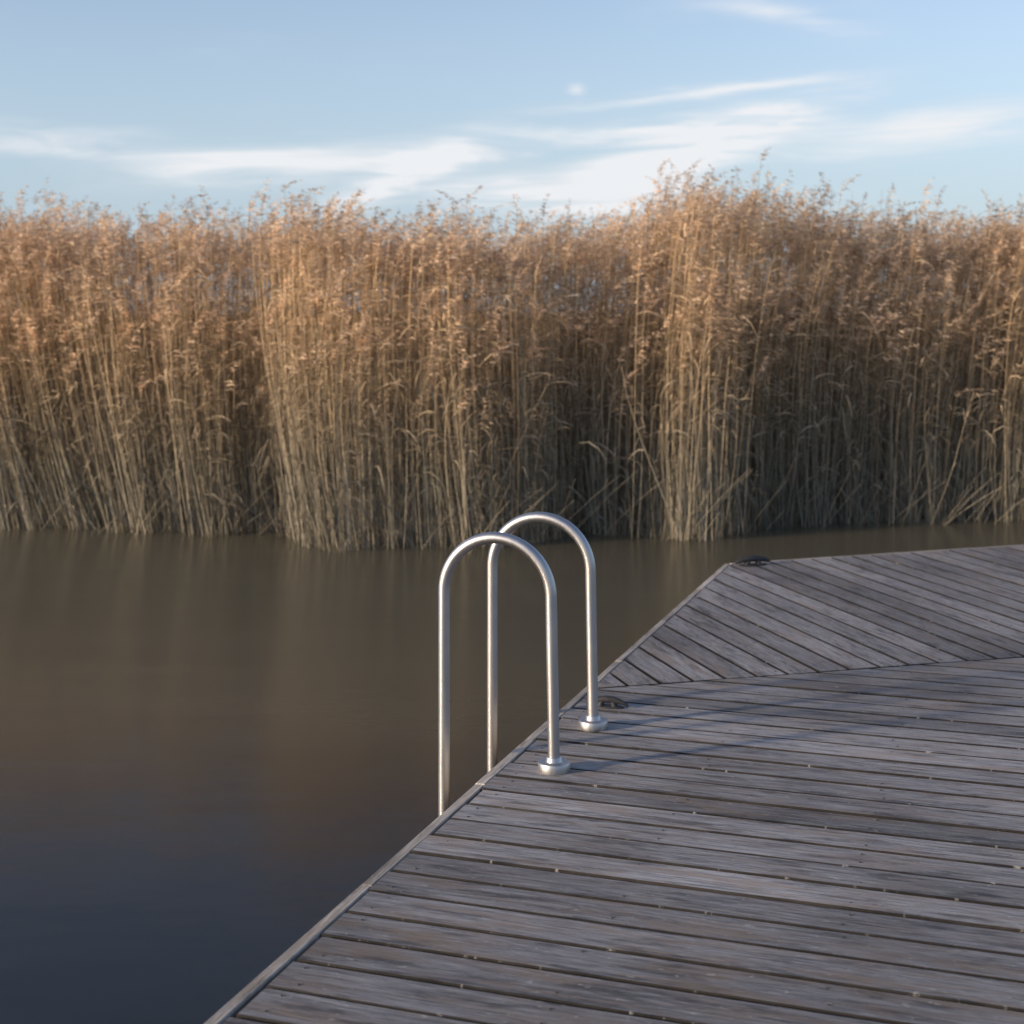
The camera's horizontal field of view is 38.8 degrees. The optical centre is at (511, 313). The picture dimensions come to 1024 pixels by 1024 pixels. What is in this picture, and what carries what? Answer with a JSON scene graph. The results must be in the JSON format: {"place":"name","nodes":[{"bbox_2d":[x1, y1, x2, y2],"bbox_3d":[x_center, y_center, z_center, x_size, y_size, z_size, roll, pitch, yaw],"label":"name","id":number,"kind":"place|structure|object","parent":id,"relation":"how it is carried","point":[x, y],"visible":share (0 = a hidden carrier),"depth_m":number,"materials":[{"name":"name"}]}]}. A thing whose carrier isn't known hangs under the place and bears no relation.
{"place":"outdoors","nodes":[
{"label":"outdoors","id":0,"kind":"place"},
{"bbox_2d":[0,505,1023,1023],"bbox_3d":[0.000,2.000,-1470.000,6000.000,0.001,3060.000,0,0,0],"label":"water","id":1,"kind":"structure","parent":0,"point":[218,771],"depth_m":7.32,"materials":[{"name":"brown liquid"}]},
{"bbox_2d":[0,148,1023,554],"bbox_3d":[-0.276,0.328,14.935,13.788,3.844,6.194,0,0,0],"label":"reed bed","id":2,"kind":"object","parent":1,"relation":"in","point":[308,410],"visible":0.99,"depth_m":13.45,"materials":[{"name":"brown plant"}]},
{"bbox_2d":[204,545,1023,1023],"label":"wooden pier","id":3,"kind":"structure","parent":1,"relation":"in","point":[788,791],"depth_m":4.35,"materials":[{"name":"grey wood"}]},
{"bbox_2d":[438,512,607,816],"bbox_3d":[0.041,1.835,5.369,0.506,2.130,0.659,0,0,18],"label":"pier ladder","id":4,"kind":"object","parent":3,"relation":"attached to","point":[553,762],"visible":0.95,"depth_m":5.17,"materials":[{"name":"silver metal"}]},
{"bbox_2d":[586,696,627,708],"bbox_3d":[0.385,1.567,5.860,0.172,0.050,0.051,0,0,14],"label":"mooring cleat","id":5,"kind":"object","parent":3,"relation":"on","point":[612,700],"visible":0.78,"depth_m":5.85,"materials":[{"name":"black metal"}]},
{"bbox_2d":[735,555,770,565],"bbox_3d":[1.520,1.560,9.170,0.253,0.067,0.075,0,0,-17],"label":"mooring cleat","id":6,"kind":"object","parent":3,"relation":"on","point":[756,559],"visible":1,"depth_m":9.15,"materials":[{"name":"black metal"}]},
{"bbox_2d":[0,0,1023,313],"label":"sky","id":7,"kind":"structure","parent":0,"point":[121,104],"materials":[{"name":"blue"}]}
]}

